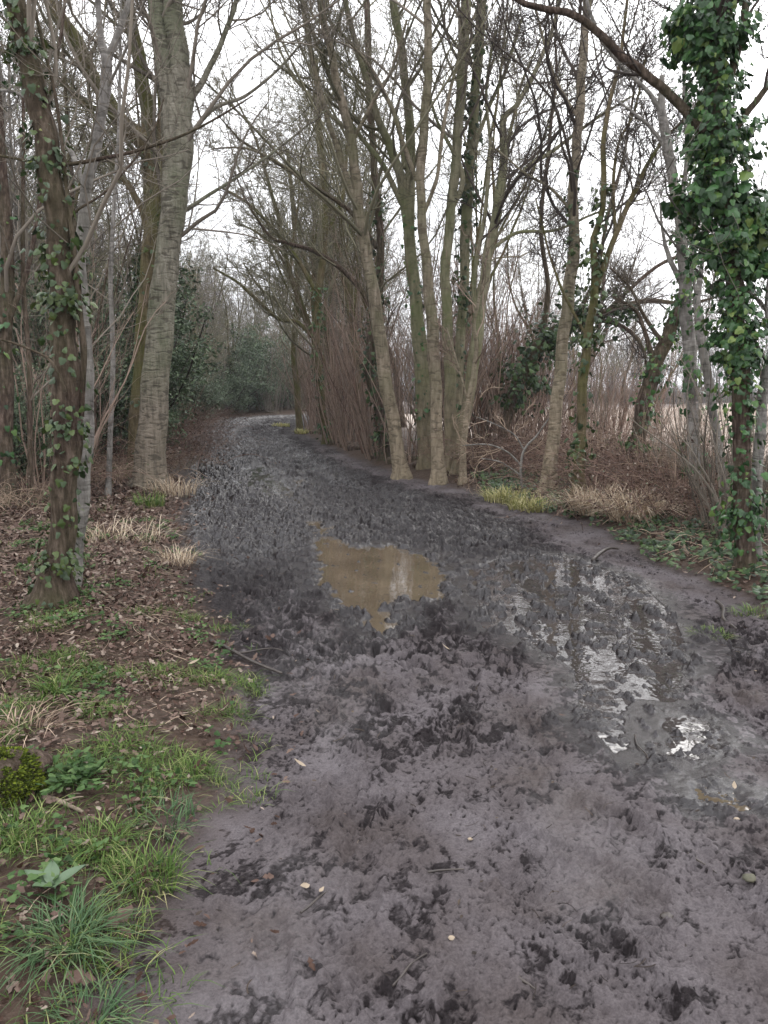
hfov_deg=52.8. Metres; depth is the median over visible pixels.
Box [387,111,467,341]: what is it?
tree
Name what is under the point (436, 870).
stick
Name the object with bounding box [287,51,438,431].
tree
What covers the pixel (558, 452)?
bramble bush
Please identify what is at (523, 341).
coppice shrub
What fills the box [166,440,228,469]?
bramble bush
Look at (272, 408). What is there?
coppice shrub
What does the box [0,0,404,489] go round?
tree
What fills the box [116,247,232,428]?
coppice shrub
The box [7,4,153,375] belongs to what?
tree
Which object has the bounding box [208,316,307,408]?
evergreen bush
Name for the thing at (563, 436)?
bramble bush
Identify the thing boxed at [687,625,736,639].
grass tuft
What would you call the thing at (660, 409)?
coppice shrub
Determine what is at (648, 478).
bramble bush
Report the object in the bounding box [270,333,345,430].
coppice shrub
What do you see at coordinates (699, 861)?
stick
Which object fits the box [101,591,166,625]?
stick
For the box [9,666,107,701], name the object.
grass tuft
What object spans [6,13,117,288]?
tree
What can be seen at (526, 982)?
stick
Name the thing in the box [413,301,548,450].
coppice shrub
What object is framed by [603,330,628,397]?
tree
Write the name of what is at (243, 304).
tree
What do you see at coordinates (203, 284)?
tree
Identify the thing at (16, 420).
evergreen bush
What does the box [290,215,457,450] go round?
coppice shrub
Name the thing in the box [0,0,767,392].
sky
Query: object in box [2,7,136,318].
tree
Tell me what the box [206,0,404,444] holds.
tree
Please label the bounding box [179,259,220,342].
tree
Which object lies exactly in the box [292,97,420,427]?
tree
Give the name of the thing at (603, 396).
coppice shrub
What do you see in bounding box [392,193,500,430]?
tree
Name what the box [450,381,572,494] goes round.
sapling
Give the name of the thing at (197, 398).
coppice shrub
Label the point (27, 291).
evergreen bush
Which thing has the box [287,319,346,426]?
coppice shrub
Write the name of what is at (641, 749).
stick
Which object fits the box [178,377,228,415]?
evergreen bush
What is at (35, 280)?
coppice shrub
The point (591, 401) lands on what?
coppice shrub
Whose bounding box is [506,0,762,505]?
tree
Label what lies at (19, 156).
tree
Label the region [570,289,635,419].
tree
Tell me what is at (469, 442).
bramble bush
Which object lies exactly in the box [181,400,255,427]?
bramble bush
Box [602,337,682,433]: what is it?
coppice shrub
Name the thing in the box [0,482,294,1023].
grass
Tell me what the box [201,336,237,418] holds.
coppice shrub
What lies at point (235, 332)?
coppice shrub
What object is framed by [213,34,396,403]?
tree
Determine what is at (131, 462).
bramble bush
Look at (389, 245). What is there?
tree
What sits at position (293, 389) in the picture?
coppice shrub
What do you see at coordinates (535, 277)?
tree
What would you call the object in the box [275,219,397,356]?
tree
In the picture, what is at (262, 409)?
coppice shrub
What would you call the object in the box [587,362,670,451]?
coppice shrub
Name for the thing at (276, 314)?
tree
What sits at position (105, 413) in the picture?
coppice shrub
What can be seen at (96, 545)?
leaf litter
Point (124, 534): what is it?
grass tuft
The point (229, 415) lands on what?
bramble bush
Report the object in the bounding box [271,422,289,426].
grass tuft
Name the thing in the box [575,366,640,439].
coppice shrub
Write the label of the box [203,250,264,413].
tree
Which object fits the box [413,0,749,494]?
tree
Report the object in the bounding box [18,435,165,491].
bramble bush
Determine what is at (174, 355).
evergreen bush
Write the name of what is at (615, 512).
grass tuft
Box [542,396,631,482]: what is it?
coppice shrub
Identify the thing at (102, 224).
tree
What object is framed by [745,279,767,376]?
tree
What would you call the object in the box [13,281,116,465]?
coppice shrub
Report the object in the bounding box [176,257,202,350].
tree
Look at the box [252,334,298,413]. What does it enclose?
coppice shrub
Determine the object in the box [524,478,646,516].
grass tuft
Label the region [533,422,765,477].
bramble bush
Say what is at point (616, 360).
tree
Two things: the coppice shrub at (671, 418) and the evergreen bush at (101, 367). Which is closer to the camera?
the evergreen bush at (101, 367)
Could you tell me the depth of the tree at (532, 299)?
32.62 m
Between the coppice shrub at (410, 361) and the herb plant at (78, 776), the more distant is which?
the coppice shrub at (410, 361)
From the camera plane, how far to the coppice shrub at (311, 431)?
28.33 m
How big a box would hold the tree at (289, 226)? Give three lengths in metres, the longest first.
13.642 x 8.087 x 5.908 m
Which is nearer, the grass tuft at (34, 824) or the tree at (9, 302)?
the grass tuft at (34, 824)
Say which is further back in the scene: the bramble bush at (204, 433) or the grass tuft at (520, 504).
the bramble bush at (204, 433)
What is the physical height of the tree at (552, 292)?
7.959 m
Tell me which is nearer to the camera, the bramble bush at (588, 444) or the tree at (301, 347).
the bramble bush at (588, 444)
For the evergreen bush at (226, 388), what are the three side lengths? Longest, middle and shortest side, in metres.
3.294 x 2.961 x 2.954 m
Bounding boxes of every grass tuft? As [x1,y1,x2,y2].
[0,691,113,747]
[0,790,111,861]
[0,864,182,1021]
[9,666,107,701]
[13,950,179,1023]
[30,512,193,545]
[34,803,157,869]
[76,822,214,926]
[115,783,209,852]
[123,472,227,496]
[129,487,165,508]
[147,540,215,566]
[162,745,223,783]
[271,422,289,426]
[293,427,309,433]
[473,483,538,503]
[500,492,563,512]
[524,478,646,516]
[571,478,694,524]
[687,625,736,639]
[727,602,766,618]
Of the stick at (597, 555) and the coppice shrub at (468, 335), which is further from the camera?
the coppice shrub at (468, 335)
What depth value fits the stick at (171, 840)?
2.64 m
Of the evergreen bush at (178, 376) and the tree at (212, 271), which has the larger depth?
the tree at (212, 271)
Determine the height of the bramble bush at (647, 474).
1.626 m
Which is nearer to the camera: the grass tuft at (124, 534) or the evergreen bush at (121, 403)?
the grass tuft at (124, 534)
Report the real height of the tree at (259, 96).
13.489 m
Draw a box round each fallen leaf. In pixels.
[65,967,95,984]
[104,905,132,926]
[300,883,309,887]
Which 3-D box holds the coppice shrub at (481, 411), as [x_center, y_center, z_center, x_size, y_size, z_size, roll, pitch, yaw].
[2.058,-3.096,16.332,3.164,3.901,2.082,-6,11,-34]
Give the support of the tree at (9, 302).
on the ground at (166, 918)
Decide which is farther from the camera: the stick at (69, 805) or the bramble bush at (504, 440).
the bramble bush at (504, 440)
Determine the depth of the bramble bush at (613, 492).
8.56 m
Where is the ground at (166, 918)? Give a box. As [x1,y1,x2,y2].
[0,394,767,1023]
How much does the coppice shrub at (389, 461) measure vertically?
5.078 m
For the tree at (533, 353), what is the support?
on the ground at (166, 918)
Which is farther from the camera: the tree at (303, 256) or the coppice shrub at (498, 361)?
the tree at (303, 256)
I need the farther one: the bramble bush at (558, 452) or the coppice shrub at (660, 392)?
the coppice shrub at (660, 392)
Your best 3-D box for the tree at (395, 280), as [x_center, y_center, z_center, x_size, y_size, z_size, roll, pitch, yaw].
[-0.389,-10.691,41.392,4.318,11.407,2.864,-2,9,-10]
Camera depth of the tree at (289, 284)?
34.14 m
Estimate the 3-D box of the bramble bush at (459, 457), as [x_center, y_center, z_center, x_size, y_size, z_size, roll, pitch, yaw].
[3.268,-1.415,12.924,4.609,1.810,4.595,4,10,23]
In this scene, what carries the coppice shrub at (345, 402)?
on the ground at (166, 918)
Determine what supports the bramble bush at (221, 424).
on the ground at (166, 918)
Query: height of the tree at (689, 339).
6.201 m
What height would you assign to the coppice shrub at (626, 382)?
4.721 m
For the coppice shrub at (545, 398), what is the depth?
18.83 m
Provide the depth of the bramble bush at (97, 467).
12.68 m
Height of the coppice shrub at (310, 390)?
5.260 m
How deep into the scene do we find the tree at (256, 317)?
72.81 m
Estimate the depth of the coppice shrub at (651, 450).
10.02 m
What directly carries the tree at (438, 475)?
on the ground at (166, 918)
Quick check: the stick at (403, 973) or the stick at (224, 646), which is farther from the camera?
the stick at (224, 646)
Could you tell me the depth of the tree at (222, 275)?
47.48 m
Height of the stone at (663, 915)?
0.022 m
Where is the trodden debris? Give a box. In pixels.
[195,502,767,1012]
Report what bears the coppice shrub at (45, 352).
on the ground at (166, 918)
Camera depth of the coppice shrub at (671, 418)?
16.51 m
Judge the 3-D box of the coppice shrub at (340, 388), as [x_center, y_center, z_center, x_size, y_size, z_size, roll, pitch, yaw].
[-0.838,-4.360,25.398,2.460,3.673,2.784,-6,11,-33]
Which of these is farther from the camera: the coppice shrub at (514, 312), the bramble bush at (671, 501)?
the coppice shrub at (514, 312)
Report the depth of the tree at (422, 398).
13.91 m
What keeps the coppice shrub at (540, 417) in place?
on the ground at (166, 918)
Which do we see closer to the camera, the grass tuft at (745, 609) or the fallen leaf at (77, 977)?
the fallen leaf at (77, 977)
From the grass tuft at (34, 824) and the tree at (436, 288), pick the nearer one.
the grass tuft at (34, 824)
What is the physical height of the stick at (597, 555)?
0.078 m
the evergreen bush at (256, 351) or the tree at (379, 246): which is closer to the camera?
the tree at (379, 246)
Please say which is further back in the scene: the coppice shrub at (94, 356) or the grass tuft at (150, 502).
the coppice shrub at (94, 356)
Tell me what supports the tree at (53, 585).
on the ground at (166, 918)
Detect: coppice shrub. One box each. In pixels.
[0,153,134,354]
[0,225,147,480]
[12,215,47,400]
[12,241,176,500]
[12,298,140,424]
[13,264,136,380]
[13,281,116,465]
[15,189,41,321]
[15,251,106,314]
[16,158,209,371]
[90,264,219,429]
[93,197,214,379]
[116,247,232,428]
[180,374,209,425]
[200,308,245,413]
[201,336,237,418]
[203,274,226,354]
[207,300,252,353]
[215,325,237,412]
[231,315,276,408]
[241,333,280,410]
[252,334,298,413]
[252,376,276,410]
[256,246,394,436]
[266,295,352,433]
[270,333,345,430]
[272,321,366,433]
[273,334,342,421]
[276,340,311,410]
[279,344,307,409]
[280,336,312,395]
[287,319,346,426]
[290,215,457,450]
[290,296,395,444]
[291,303,359,432]
[295,264,425,453]
[297,349,318,423]
[298,356,316,425]
[310,321,390,431]
[316,329,365,447]
[317,280,411,459]
[321,195,567,467]
[339,361,413,435]
[344,208,522,464]
[347,243,511,446]
[363,223,546,449]
[374,301,492,431]
[407,284,525,438]
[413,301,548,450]
[438,278,560,452]
[450,239,576,447]
[451,241,587,442]
[454,260,596,436]
[465,270,601,448]
[466,293,532,440]
[469,293,570,445]
[471,314,549,447]
[498,305,605,448]
[498,333,595,445]
[504,326,603,443]
[518,277,663,442]
[529,383,599,449]
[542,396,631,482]
[563,400,608,445]
[565,342,638,444]
[566,342,639,441]
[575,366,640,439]
[577,339,645,443]
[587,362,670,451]
[587,389,621,450]
[588,364,617,407]
[589,350,627,407]
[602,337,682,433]
[602,358,638,407]
[612,399,706,493]
[622,348,681,434]
[623,368,728,492]
[627,375,676,449]
[629,306,767,539]
[632,373,684,438]
[647,408,752,513]
[651,387,704,447]
[662,363,767,530]
[666,385,721,436]
[672,370,728,460]
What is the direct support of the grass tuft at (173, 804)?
on the ground at (166, 918)
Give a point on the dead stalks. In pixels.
(202, 630)
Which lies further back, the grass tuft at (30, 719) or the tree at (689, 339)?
the tree at (689, 339)
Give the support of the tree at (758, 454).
on the ground at (166, 918)
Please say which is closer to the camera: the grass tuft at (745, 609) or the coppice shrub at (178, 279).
the grass tuft at (745, 609)
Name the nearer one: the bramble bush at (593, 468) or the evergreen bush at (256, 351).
the bramble bush at (593, 468)
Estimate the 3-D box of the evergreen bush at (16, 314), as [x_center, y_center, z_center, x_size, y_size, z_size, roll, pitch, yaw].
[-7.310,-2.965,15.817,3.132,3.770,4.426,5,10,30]
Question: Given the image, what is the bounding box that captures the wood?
[266,320,767,403]
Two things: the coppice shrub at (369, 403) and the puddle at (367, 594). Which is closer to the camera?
the puddle at (367, 594)
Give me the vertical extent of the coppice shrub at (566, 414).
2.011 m
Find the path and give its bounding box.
[157,408,767,1023]
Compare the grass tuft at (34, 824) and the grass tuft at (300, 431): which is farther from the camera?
the grass tuft at (300, 431)
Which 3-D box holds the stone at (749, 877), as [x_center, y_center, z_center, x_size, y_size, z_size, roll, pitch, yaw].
[1.177,1.180,2.496,0.044,0.025,0.038,0,9,0]
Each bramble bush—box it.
[0,433,137,503]
[0,462,108,523]
[13,417,171,486]
[16,422,180,479]
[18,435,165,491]
[39,420,205,493]
[41,439,204,486]
[92,448,204,483]
[93,371,279,479]
[95,411,232,475]
[99,415,246,471]
[166,407,270,459]
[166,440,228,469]
[173,403,262,446]
[174,404,251,433]
[177,387,257,431]
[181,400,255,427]
[363,377,651,473]
[380,415,546,462]
[417,380,726,482]
[417,418,541,471]
[453,415,621,469]
[458,375,764,490]
[471,388,767,533]
[482,429,767,531]
[484,380,767,530]
[486,418,730,495]
[487,416,667,478]
[488,430,686,477]
[503,418,652,462]
[511,424,752,490]
[511,426,767,505]
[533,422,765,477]
[554,431,767,506]
[557,429,710,478]
[560,411,767,492]
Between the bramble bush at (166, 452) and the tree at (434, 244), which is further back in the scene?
the tree at (434, 244)
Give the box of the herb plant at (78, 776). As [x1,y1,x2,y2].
[36,746,119,797]
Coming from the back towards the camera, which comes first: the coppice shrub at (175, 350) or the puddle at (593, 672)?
the coppice shrub at (175, 350)
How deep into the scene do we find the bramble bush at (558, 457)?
12.38 m
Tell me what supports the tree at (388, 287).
on the ground at (166, 918)
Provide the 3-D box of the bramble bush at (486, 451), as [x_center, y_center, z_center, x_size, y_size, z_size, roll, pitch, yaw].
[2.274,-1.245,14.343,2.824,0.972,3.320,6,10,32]
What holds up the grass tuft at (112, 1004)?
on the ground at (166, 918)
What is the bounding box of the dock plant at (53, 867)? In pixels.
[24,860,85,888]
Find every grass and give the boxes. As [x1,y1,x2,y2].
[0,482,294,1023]
[480,402,767,454]
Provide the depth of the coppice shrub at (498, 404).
15.07 m
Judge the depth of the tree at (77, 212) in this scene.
16.38 m
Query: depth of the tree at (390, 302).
31.44 m
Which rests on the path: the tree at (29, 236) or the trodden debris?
the trodden debris
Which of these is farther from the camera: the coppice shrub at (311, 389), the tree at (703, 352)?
the coppice shrub at (311, 389)
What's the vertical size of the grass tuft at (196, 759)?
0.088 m
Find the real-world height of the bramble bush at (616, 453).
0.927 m
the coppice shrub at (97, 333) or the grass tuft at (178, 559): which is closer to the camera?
the grass tuft at (178, 559)
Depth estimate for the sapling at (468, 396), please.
12.53 m
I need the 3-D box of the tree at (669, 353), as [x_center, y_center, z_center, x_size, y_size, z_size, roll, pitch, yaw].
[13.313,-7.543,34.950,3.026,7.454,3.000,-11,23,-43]
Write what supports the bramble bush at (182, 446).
on the ground at (166, 918)
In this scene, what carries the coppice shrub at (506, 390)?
on the ground at (166, 918)
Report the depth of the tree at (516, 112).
21.08 m
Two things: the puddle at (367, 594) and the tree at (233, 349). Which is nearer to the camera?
the puddle at (367, 594)
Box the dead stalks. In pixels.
[0,450,767,909]
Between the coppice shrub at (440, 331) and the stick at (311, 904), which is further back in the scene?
the coppice shrub at (440, 331)
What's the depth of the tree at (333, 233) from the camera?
23.02 m
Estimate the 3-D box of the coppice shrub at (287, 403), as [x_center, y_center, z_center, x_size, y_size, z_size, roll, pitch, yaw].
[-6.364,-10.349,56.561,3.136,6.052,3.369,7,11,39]
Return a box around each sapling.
[0,0,183,502]
[0,0,225,468]
[5,0,252,494]
[424,221,521,484]
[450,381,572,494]
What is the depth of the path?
3.04 m
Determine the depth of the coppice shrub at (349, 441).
21.18 m
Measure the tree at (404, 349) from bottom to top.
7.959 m
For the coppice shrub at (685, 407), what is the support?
on the ground at (166, 918)
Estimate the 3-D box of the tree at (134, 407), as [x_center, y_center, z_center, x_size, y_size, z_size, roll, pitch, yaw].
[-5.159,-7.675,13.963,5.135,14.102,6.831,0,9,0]
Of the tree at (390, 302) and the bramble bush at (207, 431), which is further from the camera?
the tree at (390, 302)
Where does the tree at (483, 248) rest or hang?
on the ground at (166, 918)
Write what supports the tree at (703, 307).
on the ground at (166, 918)
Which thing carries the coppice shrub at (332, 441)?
on the ground at (166, 918)
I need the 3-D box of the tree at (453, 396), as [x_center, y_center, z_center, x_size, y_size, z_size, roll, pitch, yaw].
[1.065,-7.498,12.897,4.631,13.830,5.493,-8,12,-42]
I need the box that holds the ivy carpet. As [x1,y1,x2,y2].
[470,464,767,613]
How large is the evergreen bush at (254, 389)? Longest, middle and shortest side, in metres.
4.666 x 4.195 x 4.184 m
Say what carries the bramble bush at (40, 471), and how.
on the ground at (166, 918)
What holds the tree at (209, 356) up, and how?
on the ground at (166, 918)
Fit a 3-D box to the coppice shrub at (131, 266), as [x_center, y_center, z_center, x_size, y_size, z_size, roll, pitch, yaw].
[-7.856,-5.687,21.018,4.395,7.837,4.649,11,16,30]
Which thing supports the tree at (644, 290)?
on the ground at (166, 918)
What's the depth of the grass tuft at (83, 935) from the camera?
2.13 m
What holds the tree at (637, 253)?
on the ground at (166, 918)
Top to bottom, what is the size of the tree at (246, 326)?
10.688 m
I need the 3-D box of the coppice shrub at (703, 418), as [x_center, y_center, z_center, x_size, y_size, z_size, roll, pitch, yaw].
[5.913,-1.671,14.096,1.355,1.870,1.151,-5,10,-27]
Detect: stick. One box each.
[41,795,83,812]
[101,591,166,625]
[163,833,193,859]
[209,639,283,673]
[300,888,331,913]
[392,953,426,986]
[427,868,463,872]
[518,976,534,989]
[591,547,618,561]
[634,734,647,756]
[687,852,716,873]
[715,599,736,629]
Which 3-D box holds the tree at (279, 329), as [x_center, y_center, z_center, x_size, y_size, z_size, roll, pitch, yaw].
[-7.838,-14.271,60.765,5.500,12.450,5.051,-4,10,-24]
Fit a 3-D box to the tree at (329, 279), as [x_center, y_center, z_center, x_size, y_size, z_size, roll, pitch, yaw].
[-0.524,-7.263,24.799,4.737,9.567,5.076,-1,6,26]
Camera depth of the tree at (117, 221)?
11.19 m
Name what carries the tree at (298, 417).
on the ground at (166, 918)
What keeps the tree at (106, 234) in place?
on the ground at (166, 918)
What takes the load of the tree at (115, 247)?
on the ground at (166, 918)
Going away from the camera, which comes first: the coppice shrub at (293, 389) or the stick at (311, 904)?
the stick at (311, 904)
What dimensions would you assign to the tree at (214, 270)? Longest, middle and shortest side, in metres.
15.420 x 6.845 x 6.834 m
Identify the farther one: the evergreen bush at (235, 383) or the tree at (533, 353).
the evergreen bush at (235, 383)
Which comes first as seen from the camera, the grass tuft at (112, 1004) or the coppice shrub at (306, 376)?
the grass tuft at (112, 1004)
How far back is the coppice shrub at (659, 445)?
9.74 m
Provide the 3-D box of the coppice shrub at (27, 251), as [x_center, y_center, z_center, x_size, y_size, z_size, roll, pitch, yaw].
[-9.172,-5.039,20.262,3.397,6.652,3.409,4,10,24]
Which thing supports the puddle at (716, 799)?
on the path
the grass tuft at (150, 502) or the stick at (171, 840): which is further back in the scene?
the grass tuft at (150, 502)
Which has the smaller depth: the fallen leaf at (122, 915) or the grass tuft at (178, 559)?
the fallen leaf at (122, 915)
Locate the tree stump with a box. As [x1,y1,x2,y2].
[0,746,52,818]
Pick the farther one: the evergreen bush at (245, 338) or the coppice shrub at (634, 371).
the evergreen bush at (245, 338)
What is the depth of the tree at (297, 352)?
57.32 m
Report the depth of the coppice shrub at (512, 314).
17.00 m
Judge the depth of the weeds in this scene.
3.38 m
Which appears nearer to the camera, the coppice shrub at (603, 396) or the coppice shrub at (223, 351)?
the coppice shrub at (603, 396)
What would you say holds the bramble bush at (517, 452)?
on the ground at (166, 918)
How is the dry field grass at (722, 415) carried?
on the ground at (166, 918)
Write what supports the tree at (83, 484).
on the ground at (166, 918)
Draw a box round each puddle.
[231,467,299,506]
[306,521,446,633]
[469,555,721,759]
[695,787,750,810]
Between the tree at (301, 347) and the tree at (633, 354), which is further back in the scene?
the tree at (633, 354)
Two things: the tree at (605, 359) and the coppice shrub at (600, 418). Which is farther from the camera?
the tree at (605, 359)
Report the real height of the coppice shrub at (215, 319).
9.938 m
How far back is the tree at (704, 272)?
21.70 m
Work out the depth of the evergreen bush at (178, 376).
15.62 m
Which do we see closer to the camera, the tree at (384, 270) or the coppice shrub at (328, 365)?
the coppice shrub at (328, 365)
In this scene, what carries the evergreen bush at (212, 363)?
on the ground at (166, 918)
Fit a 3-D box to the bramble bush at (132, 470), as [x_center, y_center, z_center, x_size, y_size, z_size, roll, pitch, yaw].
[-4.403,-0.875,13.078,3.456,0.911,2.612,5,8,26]
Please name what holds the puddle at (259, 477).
on the path
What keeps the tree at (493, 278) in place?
on the ground at (166, 918)
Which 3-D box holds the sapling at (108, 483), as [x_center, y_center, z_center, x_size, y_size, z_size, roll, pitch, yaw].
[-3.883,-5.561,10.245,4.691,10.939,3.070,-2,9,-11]
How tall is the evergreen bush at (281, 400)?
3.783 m
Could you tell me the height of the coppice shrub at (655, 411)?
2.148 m
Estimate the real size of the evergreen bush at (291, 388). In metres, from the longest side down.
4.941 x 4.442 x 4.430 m
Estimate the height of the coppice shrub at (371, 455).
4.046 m
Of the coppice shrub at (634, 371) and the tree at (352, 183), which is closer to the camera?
the tree at (352, 183)
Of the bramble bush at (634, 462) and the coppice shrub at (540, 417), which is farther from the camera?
the coppice shrub at (540, 417)
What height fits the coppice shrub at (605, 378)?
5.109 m
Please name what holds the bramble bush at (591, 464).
on the ground at (166, 918)
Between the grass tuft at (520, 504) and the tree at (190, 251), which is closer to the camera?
the grass tuft at (520, 504)
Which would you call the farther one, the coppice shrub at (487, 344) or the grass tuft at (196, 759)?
the coppice shrub at (487, 344)
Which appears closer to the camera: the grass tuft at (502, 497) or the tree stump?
the tree stump
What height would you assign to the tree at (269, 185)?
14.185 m
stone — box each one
[659,912,673,918]
[742,873,755,882]
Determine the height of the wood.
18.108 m
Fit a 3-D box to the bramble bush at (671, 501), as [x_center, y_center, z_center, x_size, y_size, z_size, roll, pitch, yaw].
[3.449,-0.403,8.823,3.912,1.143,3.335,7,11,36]
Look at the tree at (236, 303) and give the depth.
69.68 m
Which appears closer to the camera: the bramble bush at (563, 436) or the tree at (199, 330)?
the bramble bush at (563, 436)
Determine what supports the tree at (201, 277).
on the ground at (166, 918)
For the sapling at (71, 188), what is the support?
on the ground at (166, 918)
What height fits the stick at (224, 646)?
0.046 m
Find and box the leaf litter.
[0,413,767,1023]
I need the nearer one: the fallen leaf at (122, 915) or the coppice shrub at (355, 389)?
the fallen leaf at (122, 915)
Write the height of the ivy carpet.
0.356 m
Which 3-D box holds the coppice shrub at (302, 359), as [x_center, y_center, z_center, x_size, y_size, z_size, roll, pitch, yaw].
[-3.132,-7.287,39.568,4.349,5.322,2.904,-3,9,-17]
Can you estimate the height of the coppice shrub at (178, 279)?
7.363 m
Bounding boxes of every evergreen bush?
[12,277,122,393]
[12,285,226,452]
[13,274,132,374]
[13,357,52,488]
[14,350,121,450]
[15,253,219,412]
[25,346,182,464]
[37,312,189,395]
[37,322,185,411]
[92,279,225,429]
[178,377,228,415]
[188,376,230,423]
[203,342,267,411]
[206,321,300,410]
[206,372,235,410]
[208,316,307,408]
[209,355,272,412]
[269,367,293,407]
[279,359,311,407]
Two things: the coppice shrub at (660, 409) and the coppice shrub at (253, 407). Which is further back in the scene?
the coppice shrub at (253, 407)
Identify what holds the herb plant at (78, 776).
on the ground at (166, 918)
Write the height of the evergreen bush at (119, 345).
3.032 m
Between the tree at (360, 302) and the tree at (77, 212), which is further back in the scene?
the tree at (360, 302)
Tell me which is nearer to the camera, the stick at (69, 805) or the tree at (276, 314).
the stick at (69, 805)
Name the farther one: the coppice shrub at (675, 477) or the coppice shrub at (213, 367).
the coppice shrub at (213, 367)
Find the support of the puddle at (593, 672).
on the path
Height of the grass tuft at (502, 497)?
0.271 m
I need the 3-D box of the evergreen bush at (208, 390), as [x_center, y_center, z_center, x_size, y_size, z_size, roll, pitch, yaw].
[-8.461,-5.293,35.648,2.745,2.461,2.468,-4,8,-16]
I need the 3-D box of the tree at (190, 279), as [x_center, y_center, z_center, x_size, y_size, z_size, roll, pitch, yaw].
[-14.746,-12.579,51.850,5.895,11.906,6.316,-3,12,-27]
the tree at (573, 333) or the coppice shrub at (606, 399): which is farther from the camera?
the tree at (573, 333)
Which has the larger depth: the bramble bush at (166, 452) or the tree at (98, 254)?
the tree at (98, 254)
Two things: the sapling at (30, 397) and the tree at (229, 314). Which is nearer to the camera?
the sapling at (30, 397)
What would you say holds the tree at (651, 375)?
on the ground at (166, 918)
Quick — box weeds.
[0,514,249,952]
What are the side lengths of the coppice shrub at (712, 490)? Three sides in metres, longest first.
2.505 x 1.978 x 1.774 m
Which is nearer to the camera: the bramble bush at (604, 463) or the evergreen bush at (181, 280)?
the bramble bush at (604, 463)
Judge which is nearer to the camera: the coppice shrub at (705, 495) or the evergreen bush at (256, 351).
the coppice shrub at (705, 495)
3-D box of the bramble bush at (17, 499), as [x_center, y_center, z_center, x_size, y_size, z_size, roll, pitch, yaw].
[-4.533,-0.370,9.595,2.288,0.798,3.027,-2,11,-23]
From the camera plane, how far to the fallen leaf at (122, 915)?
2.22 m
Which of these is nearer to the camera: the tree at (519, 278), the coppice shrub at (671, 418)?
the coppice shrub at (671, 418)
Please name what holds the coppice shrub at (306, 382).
on the ground at (166, 918)
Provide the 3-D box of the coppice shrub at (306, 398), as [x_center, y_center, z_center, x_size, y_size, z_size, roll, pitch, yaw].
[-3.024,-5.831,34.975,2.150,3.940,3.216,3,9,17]
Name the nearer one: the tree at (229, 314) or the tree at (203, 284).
the tree at (203, 284)
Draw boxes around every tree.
[0,0,142,303]
[0,0,164,585]
[0,0,204,501]
[0,0,207,473]
[0,0,284,612]
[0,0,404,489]
[1,22,120,326]
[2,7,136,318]
[5,142,93,318]
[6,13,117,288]
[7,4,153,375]
[7,9,136,286]
[17,88,180,360]
[40,107,138,326]
[68,0,299,358]
[75,152,137,289]
[87,198,127,325]
[91,191,134,306]
[111,188,237,317]
[129,248,204,331]
[142,0,533,479]
[176,249,223,424]
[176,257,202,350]
[179,233,240,362]
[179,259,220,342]
[179,266,215,350]
[180,226,247,344]
[181,233,236,363]
[181,246,242,418]
[182,219,241,332]
[184,245,232,330]
[189,0,415,419]
[190,254,237,333]
[192,0,491,461]
[200,122,363,430]
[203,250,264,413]
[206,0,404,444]
[206,258,240,336]
[209,0,526,469]
[212,89,362,363]
[212,293,236,333]
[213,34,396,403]
[216,260,257,344]
[224,261,275,345]
[226,289,278,348]
[230,268,283,409]
[231,0,454,417]
[233,269,307,359]
[234,282,271,353]
[241,159,359,340]
[243,65,373,397]
[245,286,291,361]
[253,278,310,360]
[274,0,544,473]
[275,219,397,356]
[275,303,310,406]
[281,313,312,383]
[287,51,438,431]
[288,132,435,351]
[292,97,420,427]
[303,210,406,376]
[305,154,403,326]
[319,0,492,485]
[322,0,620,348]
[337,186,405,348]
[340,230,420,349]
[362,210,420,341]
[362,236,411,373]
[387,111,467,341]
[387,292,413,405]
[389,0,668,474]
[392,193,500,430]
[399,247,459,388]
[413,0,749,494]
[419,142,537,338]
[451,171,563,388]
[480,0,767,457]
[482,0,767,571]
[489,144,575,398]
[500,246,568,394]
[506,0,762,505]
[506,235,561,417]
[515,139,585,439]
[522,0,767,506]
[550,267,616,387]
[552,0,710,507]
[559,127,689,428]
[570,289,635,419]
[582,16,767,474]
[586,2,767,561]
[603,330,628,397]
[608,313,646,420]
[613,247,681,409]
[621,319,647,374]
[654,263,717,404]
[663,124,765,334]
[668,123,757,352]
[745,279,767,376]
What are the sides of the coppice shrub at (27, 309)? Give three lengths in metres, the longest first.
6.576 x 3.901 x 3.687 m
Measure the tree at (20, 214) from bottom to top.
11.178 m
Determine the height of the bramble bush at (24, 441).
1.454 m
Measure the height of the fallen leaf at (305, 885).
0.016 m
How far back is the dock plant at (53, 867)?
2.33 m
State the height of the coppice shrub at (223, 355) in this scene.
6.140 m
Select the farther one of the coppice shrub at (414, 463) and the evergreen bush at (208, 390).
the evergreen bush at (208, 390)
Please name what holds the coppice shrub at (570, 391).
on the ground at (166, 918)
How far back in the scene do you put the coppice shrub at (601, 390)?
57.00 m
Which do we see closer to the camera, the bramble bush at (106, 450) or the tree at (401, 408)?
the bramble bush at (106, 450)
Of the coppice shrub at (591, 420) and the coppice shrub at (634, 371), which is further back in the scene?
the coppice shrub at (634, 371)
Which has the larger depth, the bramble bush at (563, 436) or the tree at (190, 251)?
the tree at (190, 251)
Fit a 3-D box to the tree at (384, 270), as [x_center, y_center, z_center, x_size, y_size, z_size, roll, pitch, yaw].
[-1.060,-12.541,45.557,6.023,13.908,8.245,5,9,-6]
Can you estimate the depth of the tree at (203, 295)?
53.47 m
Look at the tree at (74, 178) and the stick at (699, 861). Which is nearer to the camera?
the stick at (699, 861)
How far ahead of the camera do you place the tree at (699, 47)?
5.92 m
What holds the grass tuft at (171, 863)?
on the ground at (166, 918)
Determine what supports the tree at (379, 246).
on the ground at (166, 918)
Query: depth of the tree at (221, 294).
76.33 m

